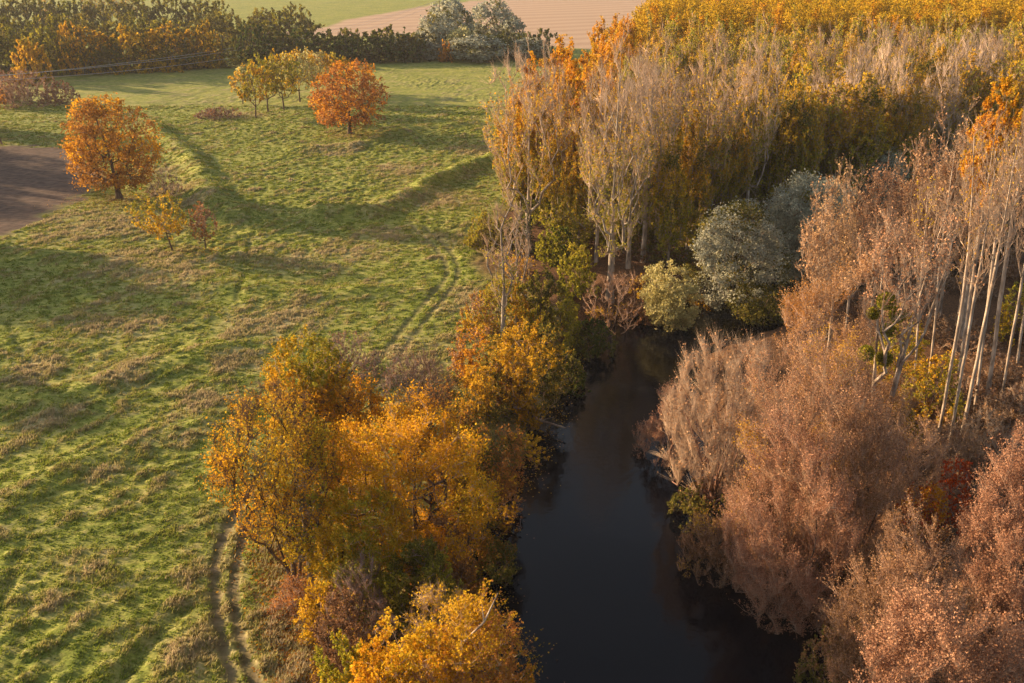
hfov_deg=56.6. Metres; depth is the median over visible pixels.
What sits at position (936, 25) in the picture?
poplar tree
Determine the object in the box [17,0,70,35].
hedgerow tree
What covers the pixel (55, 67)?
hedgerow tree
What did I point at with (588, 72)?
poplar tree
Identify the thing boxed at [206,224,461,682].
dirt track
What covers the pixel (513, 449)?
rusty tree
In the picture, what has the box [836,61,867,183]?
poplar tree
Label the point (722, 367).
undergrowth shrub
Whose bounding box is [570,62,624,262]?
poplar tree
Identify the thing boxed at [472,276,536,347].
sallow shrub
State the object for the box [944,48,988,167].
poplar tree
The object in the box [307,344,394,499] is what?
maple tree
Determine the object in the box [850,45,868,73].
poplar tree
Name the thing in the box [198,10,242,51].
hedgerow tree
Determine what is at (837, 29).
poplar tree
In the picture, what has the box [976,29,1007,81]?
poplar tree
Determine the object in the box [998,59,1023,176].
poplar tree
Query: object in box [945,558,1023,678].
brown bush
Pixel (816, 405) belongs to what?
withered tree
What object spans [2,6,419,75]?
power wire
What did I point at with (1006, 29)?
poplar tree
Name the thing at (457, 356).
orange shrub
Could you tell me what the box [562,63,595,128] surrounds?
poplar tree
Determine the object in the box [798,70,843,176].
poplar tree
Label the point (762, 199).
undergrowth shrub
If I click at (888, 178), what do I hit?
poplar tree
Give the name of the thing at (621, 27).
poplar tree
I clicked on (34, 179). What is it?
ploughed field
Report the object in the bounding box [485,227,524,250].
undergrowth shrub
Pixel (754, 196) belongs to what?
undergrowth shrub
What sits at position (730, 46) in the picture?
poplar tree
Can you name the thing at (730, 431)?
osier willow
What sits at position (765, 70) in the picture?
poplar tree
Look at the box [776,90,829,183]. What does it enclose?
poplar tree
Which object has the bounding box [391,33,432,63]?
hedgerow tree
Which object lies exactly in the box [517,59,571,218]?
poplar tree
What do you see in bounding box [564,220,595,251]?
undergrowth shrub
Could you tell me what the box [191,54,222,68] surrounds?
hedgerow tree
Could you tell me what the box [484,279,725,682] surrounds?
floating leaves
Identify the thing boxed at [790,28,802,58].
poplar tree
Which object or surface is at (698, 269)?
undergrowth shrub
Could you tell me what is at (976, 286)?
poplar tree
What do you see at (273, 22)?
hedgerow tree
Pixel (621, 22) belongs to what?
poplar tree
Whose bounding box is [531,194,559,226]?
undergrowth shrub
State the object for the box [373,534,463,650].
riverside bush
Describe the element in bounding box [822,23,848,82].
poplar tree
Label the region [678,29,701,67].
poplar tree
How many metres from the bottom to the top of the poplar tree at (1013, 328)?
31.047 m
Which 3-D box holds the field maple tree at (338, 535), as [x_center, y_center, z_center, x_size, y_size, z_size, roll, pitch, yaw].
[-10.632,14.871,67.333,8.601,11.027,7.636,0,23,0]
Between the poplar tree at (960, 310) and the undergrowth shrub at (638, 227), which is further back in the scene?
the undergrowth shrub at (638, 227)
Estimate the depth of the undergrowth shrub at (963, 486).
82.99 m
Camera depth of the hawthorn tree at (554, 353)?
97.93 m
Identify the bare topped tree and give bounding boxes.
[383,340,475,503]
[481,183,526,342]
[497,199,536,330]
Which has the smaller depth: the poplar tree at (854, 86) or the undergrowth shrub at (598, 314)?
the undergrowth shrub at (598, 314)
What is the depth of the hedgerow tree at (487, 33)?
396.74 m
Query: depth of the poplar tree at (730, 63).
206.51 m
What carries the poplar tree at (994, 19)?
on the forest floor
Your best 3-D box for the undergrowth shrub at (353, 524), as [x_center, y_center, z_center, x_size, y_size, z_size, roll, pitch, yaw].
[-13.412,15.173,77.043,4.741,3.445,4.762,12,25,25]
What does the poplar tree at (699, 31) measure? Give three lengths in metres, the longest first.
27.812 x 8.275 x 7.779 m
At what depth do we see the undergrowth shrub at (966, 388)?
99.64 m
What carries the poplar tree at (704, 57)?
on the forest floor
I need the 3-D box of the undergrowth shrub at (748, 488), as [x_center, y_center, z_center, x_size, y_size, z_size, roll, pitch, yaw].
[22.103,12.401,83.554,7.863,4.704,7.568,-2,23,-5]
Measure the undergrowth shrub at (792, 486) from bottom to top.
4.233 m
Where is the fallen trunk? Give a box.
[513,405,565,428]
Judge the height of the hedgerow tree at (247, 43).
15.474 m
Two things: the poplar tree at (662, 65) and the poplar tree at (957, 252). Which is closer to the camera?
the poplar tree at (957, 252)
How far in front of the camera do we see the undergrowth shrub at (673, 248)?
148.22 m
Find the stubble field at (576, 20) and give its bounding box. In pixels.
[286,0,702,48]
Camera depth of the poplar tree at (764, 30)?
210.13 m
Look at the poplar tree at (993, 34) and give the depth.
231.57 m
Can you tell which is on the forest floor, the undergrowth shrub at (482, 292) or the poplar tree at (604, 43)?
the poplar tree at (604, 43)
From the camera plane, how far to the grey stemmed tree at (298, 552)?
66.62 m
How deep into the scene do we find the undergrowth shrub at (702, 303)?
132.53 m
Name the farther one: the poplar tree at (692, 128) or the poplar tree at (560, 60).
the poplar tree at (560, 60)
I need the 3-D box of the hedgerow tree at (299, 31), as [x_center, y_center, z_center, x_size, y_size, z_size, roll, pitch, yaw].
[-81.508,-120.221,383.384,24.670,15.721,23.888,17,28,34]
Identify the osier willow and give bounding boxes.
[656,318,794,502]
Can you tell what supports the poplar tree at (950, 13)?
on the forest floor
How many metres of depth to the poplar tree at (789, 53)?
191.25 m
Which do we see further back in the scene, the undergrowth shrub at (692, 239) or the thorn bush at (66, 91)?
the thorn bush at (66, 91)
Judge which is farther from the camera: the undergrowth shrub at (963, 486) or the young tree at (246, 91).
the young tree at (246, 91)
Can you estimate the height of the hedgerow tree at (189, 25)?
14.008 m
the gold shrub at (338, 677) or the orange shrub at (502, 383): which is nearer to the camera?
the gold shrub at (338, 677)
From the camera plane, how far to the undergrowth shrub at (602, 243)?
150.89 m
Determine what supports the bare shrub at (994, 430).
on the forest floor
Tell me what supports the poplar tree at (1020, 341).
on the forest floor
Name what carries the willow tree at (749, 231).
on the forest floor
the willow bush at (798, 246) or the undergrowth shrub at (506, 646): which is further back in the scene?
the willow bush at (798, 246)
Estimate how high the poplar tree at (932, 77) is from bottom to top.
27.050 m
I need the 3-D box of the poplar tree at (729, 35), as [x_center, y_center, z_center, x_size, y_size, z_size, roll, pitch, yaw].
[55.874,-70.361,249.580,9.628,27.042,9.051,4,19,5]
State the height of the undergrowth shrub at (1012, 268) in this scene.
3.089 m
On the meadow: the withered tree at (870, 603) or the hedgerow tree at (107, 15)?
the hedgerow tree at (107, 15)
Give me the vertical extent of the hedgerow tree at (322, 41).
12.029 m
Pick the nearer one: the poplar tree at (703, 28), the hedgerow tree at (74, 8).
the poplar tree at (703, 28)
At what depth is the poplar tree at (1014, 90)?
179.58 m
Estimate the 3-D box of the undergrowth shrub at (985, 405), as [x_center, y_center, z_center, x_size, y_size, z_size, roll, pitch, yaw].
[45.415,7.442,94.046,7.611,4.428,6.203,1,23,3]
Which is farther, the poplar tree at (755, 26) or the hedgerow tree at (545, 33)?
the hedgerow tree at (545, 33)
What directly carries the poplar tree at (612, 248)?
on the forest floor
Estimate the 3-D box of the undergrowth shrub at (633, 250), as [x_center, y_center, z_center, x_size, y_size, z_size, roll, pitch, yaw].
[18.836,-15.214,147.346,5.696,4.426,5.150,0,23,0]
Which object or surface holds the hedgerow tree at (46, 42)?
on the meadow
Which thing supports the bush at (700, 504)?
on the meadow
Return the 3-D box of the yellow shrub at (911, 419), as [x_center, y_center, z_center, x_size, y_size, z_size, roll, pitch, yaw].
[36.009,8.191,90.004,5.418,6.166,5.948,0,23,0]
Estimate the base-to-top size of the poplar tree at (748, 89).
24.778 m
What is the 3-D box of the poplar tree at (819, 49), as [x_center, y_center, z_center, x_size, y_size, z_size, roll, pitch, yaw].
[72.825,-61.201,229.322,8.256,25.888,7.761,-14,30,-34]
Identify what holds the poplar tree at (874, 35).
on the forest floor
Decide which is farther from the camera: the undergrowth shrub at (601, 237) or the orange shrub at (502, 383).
the undergrowth shrub at (601, 237)
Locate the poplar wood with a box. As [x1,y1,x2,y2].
[605,0,1023,55]
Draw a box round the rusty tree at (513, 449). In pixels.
[424,410,531,515]
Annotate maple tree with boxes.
[260,324,353,499]
[302,484,421,618]
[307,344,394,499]
[309,379,507,584]
[346,606,457,682]
[423,578,542,682]
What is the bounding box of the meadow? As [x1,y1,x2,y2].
[0,0,982,682]
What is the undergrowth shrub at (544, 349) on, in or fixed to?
on the meadow
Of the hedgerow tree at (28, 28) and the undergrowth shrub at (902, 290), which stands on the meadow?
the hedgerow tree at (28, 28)
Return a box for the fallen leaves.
[46,127,413,682]
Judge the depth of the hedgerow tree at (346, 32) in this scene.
381.76 m
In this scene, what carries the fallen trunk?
on the meadow
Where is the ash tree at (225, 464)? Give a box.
[196,370,356,590]
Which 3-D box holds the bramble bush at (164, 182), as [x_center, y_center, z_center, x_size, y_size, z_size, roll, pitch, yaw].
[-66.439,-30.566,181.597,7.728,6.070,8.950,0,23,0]
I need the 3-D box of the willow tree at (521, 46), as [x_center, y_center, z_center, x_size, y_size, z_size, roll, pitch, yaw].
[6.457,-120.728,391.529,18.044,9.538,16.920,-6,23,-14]
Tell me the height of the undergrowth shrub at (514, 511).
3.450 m
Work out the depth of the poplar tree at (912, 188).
115.86 m
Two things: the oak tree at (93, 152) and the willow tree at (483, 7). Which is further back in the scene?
the willow tree at (483, 7)
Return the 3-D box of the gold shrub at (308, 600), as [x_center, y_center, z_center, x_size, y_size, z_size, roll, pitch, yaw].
[-13.186,18.574,65.270,3.865,5.832,3.620,15,27,32]
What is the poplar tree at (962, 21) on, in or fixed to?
on the forest floor
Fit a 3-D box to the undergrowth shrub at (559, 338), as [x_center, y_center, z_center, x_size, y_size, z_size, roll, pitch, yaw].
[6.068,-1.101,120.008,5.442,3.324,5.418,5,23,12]
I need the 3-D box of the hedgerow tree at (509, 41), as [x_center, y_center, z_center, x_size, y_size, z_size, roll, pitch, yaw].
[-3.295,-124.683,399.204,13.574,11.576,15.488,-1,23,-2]
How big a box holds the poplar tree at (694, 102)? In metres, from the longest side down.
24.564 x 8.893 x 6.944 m
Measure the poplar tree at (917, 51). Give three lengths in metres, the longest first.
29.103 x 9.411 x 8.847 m
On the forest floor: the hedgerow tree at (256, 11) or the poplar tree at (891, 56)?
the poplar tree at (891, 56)
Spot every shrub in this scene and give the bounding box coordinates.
[290,578,364,628]
[292,573,343,650]
[307,585,379,682]
[310,628,382,682]
[319,548,412,672]
[331,508,373,552]
[365,469,404,508]
[365,628,428,677]
[397,574,479,682]
[407,658,466,682]
[437,38,453,61]
[437,365,511,434]
[446,326,502,387]
[447,557,488,603]
[453,291,498,340]
[457,663,500,682]
[463,220,507,253]
[468,202,503,250]
[468,431,491,455]
[469,594,500,649]
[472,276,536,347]
[475,355,519,407]
[478,277,513,302]
[478,623,507,670]
[481,222,522,250]
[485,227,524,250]
[487,489,525,534]
[488,472,522,497]
[491,217,524,244]
[495,431,549,473]
[500,187,516,210]
[504,256,535,278]
[515,190,540,216]
[515,266,582,353]
[519,397,543,431]
[520,183,544,220]
[529,236,563,257]
[530,343,564,358]
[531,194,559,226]
[534,224,577,266]
[541,320,578,347]
[551,242,574,257]
[554,242,601,299]
[556,226,586,262]
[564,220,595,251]
[575,207,595,232]
[582,266,644,334]
[585,306,617,322]
[591,211,621,245]
[599,212,639,250]
[611,301,635,315]
[614,212,642,243]
[615,206,650,242]
[615,229,650,259]
[628,272,663,298]
[633,230,659,249]
[634,243,673,265]
[648,215,679,243]
[655,235,688,255]
[663,247,698,267]
[673,261,707,280]
[681,232,703,248]
[685,294,711,310]
[717,349,770,379]
[721,464,800,521]
[734,192,752,204]
[744,189,771,220]
[748,194,774,223]
[757,388,833,428]
[758,462,837,515]
[764,469,817,516]
[764,533,829,583]
[783,441,839,486]
[819,385,883,423]
[842,287,886,310]
[842,288,893,314]
[860,273,909,297]
[866,303,929,385]
[872,275,915,296]
[876,373,920,411]
[877,266,918,290]
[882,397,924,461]
[887,481,950,559]
[892,282,926,309]
[895,349,966,431]
[897,310,954,341]
[898,257,955,292]
[898,268,935,288]
[904,415,942,451]
[918,368,996,415]
[925,312,981,347]
[926,457,974,539]
[931,396,1008,436]
[933,331,1006,362]
[941,406,1023,478]
[945,455,1021,510]
[950,269,998,300]
[967,388,1023,439]
[968,351,1023,381]
[976,354,1023,396]
[980,382,1023,438]
[983,440,1023,467]
[985,428,1023,482]
[990,281,1023,345]
[996,371,1023,424]
[1000,244,1023,277]
[1006,262,1023,282]
[1013,262,1023,285]
[1016,249,1023,264]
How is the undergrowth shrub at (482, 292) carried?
on the meadow
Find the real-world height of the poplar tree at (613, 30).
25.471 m
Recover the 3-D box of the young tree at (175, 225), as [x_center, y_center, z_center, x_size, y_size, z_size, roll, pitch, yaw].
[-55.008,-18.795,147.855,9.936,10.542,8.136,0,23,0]
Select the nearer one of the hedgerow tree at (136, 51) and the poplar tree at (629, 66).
the poplar tree at (629, 66)
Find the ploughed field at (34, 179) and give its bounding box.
[0,145,104,235]
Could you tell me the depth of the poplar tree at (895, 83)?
190.54 m
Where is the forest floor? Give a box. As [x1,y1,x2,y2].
[471,146,1023,682]
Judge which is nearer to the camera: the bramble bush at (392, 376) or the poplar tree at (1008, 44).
the bramble bush at (392, 376)
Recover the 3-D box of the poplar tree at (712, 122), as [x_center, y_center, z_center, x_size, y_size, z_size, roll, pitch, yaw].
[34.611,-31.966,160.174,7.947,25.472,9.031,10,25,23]
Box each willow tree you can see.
[387,33,421,56]
[412,5,456,51]
[415,36,444,59]
[426,0,476,42]
[442,24,474,59]
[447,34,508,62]
[463,0,515,39]
[497,15,526,45]
[506,37,548,60]
[683,194,800,314]
[754,168,859,282]
[846,142,909,205]
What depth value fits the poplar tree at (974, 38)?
212.14 m
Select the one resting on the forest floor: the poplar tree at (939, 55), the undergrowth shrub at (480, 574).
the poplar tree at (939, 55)
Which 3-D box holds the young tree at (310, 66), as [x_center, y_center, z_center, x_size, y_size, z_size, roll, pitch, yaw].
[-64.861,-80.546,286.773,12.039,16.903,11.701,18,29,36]
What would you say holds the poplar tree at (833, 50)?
on the forest floor
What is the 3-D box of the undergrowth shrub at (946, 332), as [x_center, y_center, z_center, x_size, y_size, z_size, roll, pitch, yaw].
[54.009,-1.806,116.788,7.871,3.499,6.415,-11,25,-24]
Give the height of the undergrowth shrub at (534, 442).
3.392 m
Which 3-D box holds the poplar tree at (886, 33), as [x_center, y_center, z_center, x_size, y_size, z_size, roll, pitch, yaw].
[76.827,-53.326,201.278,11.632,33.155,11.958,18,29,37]
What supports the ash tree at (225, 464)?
on the meadow
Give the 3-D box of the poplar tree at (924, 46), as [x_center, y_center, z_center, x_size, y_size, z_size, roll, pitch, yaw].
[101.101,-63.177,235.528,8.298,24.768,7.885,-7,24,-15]
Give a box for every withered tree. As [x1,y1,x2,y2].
[711,390,867,636]
[718,308,897,583]
[770,217,918,459]
[792,385,918,574]
[807,487,993,682]
[847,566,1023,682]
[850,410,963,533]
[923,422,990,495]
[936,419,1023,649]
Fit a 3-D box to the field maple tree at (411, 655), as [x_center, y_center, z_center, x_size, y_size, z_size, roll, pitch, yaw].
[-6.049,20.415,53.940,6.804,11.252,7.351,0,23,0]
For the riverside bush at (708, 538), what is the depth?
75.11 m
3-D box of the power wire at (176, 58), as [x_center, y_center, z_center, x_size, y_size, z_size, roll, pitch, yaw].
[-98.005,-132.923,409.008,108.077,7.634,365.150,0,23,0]
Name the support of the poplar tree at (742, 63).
on the forest floor
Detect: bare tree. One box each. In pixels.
[95,1,107,21]
[110,0,123,22]
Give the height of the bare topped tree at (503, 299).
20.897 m
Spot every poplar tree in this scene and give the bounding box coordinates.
[477,19,578,251]
[492,76,544,219]
[495,51,549,195]
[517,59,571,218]
[529,34,580,118]
[533,110,577,238]
[547,55,587,104]
[548,46,563,93]
[548,46,589,97]
[551,54,584,166]
[552,91,609,207]
[553,72,565,190]
[556,117,600,246]
[560,37,580,94]
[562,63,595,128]
[565,15,660,302]
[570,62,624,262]
[575,49,593,82]
[575,64,602,119]
[578,20,600,81]
[582,32,616,99]
[584,38,622,119]
[584,62,606,96]
[585,38,600,82]
[589,67,618,143]
[590,16,609,55]
[593,62,621,202]
[594,32,625,76]
[597,56,635,210]
[601,13,619,49]
[602,59,647,188]
[604,25,632,71]
[607,39,666,268]
[610,28,618,41]
[611,75,643,201]
[614,53,623,77]
[616,15,627,38]
[618,19,629,54]
[619,50,660,138]
[620,96,663,242]
[622,14,637,52]
[622,43,688,262]
[626,16,701,249]
[626,44,636,69]
[628,19,642,53]
[631,42,651,68]
[632,41,661,83]
[633,35,651,57]
[634,45,657,68]
[637,7,659,57]
[639,93,670,206]
[644,136,693,266]
[648,24,663,50]
[649,57,671,91]
[651,21,680,76]
[651,79,691,163]
[651,99,688,228]
[655,14,676,57]
[656,47,682,132]
[659,55,690,109]
[664,44,693,95]
[664,106,714,258]
[666,22,685,46]
[668,14,681,53]
[674,88,706,224]
[677,7,698,47]
[677,37,695,77]
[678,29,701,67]
[678,66,716,182]
[681,28,698,71]
[681,33,699,86]
[682,22,743,234]
[682,73,707,181]
[689,61,717,118]
[691,90,740,224]
[693,20,706,51]
[693,24,717,88]
[696,69,739,159]
[697,13,710,46]
[698,38,728,110]
[698,42,715,97]
[698,80,741,212]
[702,26,722,74]
[706,15,727,56]
[711,64,739,120]
[713,87,759,230]
[719,40,734,74]
[720,65,760,113]
[721,20,737,53]
[721,48,733,72]
[724,9,788,221]
[726,45,739,66]
[727,58,744,84]
[730,29,765,80]
[730,61,784,201]
[732,37,748,60]
[733,28,749,55]
[733,67,761,134]
[734,25,760,67]
[734,46,747,76]
[735,17,747,44]
[737,38,758,82]
[738,67,762,128]
[747,35,776,114]
[748,24,771,76]
[753,13,762,42]
[753,33,776,104]
[753,49,793,192]
[754,13,775,56]
[759,79,808,200]
[760,47,785,95]
[764,27,788,65]
[765,70,791,193]
[768,61,829,209]
[770,54,795,106]
[772,47,806,103]
[773,48,828,204]
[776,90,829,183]
[777,32,790,58]
[782,17,805,48]
[784,31,815,83]
[785,23,801,86]
[785,60,808,104]
[788,4,799,44]
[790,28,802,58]
[792,35,811,80]
[794,174,844,361]
[798,19,818,49]
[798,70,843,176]
[800,19,815,54]
[801,18,871,95]
[805,32,820,56]
[806,56,831,116]
[808,61,869,196]
[809,43,834,91]
[809,153,870,349]
[815,57,846,173]
[817,33,830,61]
[820,40,843,62]
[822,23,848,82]
[822,63,863,177]
[825,30,843,64]
[826,70,889,207]
[830,20,844,49]
[831,162,884,330]
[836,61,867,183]
[837,38,873,188]
[837,47,852,69]
[841,10,872,62]
[843,16,860,65]
[843,17,865,45]
[845,158,971,450]
[846,54,864,120]
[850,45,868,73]
[853,157,911,329]
[854,14,908,88]
[854,85,911,198]
[855,29,877,61]
[856,11,878,54]
[859,44,883,85]
[859,52,909,158]
[861,37,906,132]
[867,24,878,54]
[868,30,902,89]
[873,13,892,71]
[876,42,915,145]
[881,60,921,199]
[881,133,935,304]
[885,18,941,84]
[886,48,922,89]
[889,19,921,75]
[890,29,917,68]
[890,53,910,137]
[891,25,916,57]
[896,70,937,180]
[904,91,959,314]
[905,44,942,161]
[908,165,945,383]
[910,43,951,172]
[913,20,930,54]
[913,36,952,87]
[914,49,965,186]
[917,34,929,61]
[917,38,931,64]
[918,16,928,60]
[922,73,976,187]
[924,21,941,53]
[925,118,974,372]
[927,31,959,87]
[930,4,954,42]
[931,35,957,76]
[931,95,984,315]
[932,9,960,52]
[932,58,978,180]
[936,106,1001,440]
[942,39,975,151]
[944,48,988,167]
[945,37,987,151]
[946,31,984,74]
[947,13,1000,71]
[948,137,1013,447]
[949,11,970,46]
[949,107,1006,325]
[950,23,966,68]
[950,29,966,69]
[955,70,1023,351]
[955,106,1010,392]
[958,28,977,67]
[959,100,1023,440]
[960,59,1004,154]
[964,37,999,91]
[965,28,1020,82]
[971,60,1023,187]
[973,121,1023,409]
[974,28,982,50]
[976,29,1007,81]
[979,15,1000,53]
[982,20,999,53]
[984,125,1023,397]
[987,29,1014,75]
[988,65,1011,99]
[990,33,1023,101]
[998,23,1021,62]
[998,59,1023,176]
[998,186,1023,404]
[999,37,1023,70]
[1001,22,1019,64]
[1002,20,1014,40]
[1006,34,1023,65]
[1013,13,1023,38]
[1013,138,1023,380]
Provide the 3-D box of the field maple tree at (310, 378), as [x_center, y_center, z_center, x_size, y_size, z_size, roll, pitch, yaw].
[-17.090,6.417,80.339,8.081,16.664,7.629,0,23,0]
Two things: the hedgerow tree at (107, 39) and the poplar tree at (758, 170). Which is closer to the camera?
the poplar tree at (758, 170)
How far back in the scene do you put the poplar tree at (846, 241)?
107.65 m
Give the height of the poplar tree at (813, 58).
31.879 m
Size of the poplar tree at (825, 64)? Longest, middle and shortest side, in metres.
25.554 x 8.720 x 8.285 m
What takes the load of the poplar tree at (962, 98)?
on the forest floor
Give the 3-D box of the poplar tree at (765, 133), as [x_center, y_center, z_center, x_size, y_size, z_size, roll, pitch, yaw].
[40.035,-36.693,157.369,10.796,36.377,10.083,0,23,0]
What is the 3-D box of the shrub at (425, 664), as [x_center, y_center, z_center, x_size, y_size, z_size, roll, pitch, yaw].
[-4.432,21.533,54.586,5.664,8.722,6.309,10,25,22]
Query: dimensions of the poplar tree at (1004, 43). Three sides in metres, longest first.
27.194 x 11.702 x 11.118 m
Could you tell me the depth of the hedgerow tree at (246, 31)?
378.25 m
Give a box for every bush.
[0,67,64,108]
[0,70,28,104]
[37,79,80,106]
[146,164,184,196]
[193,104,241,119]
[263,568,315,623]
[322,329,384,384]
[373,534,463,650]
[378,346,445,402]
[400,511,481,615]
[444,478,521,596]
[482,375,531,427]
[496,640,536,682]
[544,346,591,396]
[567,313,617,361]
[619,301,656,325]
[632,378,698,468]
[637,258,704,331]
[667,474,731,533]
[675,507,743,587]
[724,282,797,325]
[781,236,848,286]
[792,622,853,682]
[841,646,898,682]
[860,514,957,643]
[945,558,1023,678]
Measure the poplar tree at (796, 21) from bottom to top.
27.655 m
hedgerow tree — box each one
[0,0,43,34]
[0,13,26,64]
[0,25,50,79]
[0,35,27,77]
[9,33,55,85]
[11,16,50,62]
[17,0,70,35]
[22,26,72,76]
[32,10,81,59]
[46,54,77,75]
[51,18,92,75]
[55,0,99,33]
[63,13,99,60]
[67,20,118,74]
[75,56,104,73]
[85,0,128,38]
[87,32,129,74]
[90,20,128,57]
[96,57,122,73]
[104,19,159,74]
[113,0,153,33]
[115,7,157,54]
[118,54,149,72]
[128,30,168,72]
[139,17,195,72]
[145,0,190,33]
[145,17,189,55]
[166,27,215,67]
[174,0,217,32]
[174,21,212,53]
[188,15,225,69]
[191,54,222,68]
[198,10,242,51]
[204,0,239,43]
[213,49,244,68]
[228,15,268,50]
[229,19,265,64]
[242,27,289,64]
[247,6,281,45]
[251,7,302,44]
[269,35,307,61]
[278,1,315,47]
[282,23,340,62]
[310,32,354,60]
[332,27,370,62]
[340,29,399,63]
[368,24,416,63]
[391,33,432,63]
[412,27,434,59]
[469,30,500,57]
[491,30,516,58]
[505,32,539,57]
[528,28,558,58]
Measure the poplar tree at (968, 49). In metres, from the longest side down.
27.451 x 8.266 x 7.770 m
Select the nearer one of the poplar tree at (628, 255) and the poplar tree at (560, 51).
the poplar tree at (628, 255)
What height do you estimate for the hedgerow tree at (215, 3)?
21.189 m
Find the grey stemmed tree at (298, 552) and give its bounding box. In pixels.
[256,402,349,596]
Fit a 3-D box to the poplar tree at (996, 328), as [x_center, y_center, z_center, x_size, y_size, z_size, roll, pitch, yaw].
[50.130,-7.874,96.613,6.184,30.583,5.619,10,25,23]
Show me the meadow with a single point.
(432, 84)
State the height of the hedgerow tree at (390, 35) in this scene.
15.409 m
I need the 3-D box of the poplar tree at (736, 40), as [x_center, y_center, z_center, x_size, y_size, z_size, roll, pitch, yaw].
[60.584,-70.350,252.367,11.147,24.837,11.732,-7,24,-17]
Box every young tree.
[124,188,187,250]
[186,199,218,248]
[228,66,253,103]
[234,59,268,117]
[246,52,284,111]
[262,48,304,109]
[265,54,303,96]
[276,46,318,101]
[300,49,332,95]
[315,51,353,90]
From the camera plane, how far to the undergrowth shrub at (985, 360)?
106.38 m
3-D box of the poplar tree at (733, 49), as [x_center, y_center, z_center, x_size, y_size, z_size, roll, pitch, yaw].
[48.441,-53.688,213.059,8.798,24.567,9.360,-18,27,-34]
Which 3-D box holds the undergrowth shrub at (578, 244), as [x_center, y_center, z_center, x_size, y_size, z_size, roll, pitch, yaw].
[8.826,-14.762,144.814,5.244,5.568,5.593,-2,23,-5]
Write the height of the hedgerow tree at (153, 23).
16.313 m
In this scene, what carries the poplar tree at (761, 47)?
on the forest floor
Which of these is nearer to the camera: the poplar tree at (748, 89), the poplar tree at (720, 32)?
the poplar tree at (748, 89)
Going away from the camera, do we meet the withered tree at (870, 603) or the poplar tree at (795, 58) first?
the withered tree at (870, 603)
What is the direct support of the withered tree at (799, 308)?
on the forest floor
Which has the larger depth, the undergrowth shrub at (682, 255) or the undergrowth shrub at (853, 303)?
the undergrowth shrub at (682, 255)
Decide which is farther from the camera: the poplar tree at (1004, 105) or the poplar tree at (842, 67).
the poplar tree at (842, 67)
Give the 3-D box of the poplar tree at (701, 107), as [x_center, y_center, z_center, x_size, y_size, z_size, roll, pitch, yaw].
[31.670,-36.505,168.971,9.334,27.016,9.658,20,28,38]
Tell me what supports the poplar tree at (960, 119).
on the forest floor
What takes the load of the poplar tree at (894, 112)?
on the forest floor
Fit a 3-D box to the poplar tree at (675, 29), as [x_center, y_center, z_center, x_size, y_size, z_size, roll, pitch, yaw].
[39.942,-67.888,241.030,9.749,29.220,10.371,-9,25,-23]
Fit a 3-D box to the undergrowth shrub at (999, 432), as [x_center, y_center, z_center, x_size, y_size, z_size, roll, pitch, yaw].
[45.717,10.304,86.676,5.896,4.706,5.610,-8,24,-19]
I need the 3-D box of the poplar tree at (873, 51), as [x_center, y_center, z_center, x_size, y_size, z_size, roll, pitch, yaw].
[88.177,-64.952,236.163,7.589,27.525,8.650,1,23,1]
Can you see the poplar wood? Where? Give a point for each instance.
(822, 14)
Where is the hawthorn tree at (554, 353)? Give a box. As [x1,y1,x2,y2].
[476,316,573,418]
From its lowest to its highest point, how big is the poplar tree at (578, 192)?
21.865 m
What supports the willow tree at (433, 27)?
on the meadow
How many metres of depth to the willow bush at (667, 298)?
124.16 m
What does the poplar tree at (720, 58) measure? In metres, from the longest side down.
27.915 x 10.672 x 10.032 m
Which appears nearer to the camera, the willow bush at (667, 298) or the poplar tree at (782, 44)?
the willow bush at (667, 298)
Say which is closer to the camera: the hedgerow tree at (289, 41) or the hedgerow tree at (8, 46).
the hedgerow tree at (8, 46)
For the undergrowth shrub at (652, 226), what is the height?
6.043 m
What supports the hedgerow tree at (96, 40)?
on the meadow
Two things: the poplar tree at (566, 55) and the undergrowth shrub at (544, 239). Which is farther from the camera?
the poplar tree at (566, 55)
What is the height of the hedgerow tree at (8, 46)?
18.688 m
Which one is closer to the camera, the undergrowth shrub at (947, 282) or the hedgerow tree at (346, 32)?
the undergrowth shrub at (947, 282)
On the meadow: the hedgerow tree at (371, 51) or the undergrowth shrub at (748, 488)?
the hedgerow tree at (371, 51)
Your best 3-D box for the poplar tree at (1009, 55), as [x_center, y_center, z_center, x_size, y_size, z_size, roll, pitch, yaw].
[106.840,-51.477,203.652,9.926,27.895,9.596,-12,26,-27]
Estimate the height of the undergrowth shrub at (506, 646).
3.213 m
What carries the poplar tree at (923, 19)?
on the forest floor
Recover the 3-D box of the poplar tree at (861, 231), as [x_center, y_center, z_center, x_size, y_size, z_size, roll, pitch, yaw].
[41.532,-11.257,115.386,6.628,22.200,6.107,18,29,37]
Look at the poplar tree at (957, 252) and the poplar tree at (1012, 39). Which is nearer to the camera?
the poplar tree at (957, 252)
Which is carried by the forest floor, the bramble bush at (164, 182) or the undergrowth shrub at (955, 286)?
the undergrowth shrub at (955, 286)
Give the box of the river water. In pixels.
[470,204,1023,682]
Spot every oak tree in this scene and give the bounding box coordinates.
[0,77,6,108]
[54,92,169,198]
[307,58,390,133]
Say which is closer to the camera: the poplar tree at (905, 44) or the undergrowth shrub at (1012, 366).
the undergrowth shrub at (1012, 366)
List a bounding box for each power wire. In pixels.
[0,7,428,80]
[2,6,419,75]
[8,0,437,74]
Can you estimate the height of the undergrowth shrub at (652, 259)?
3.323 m

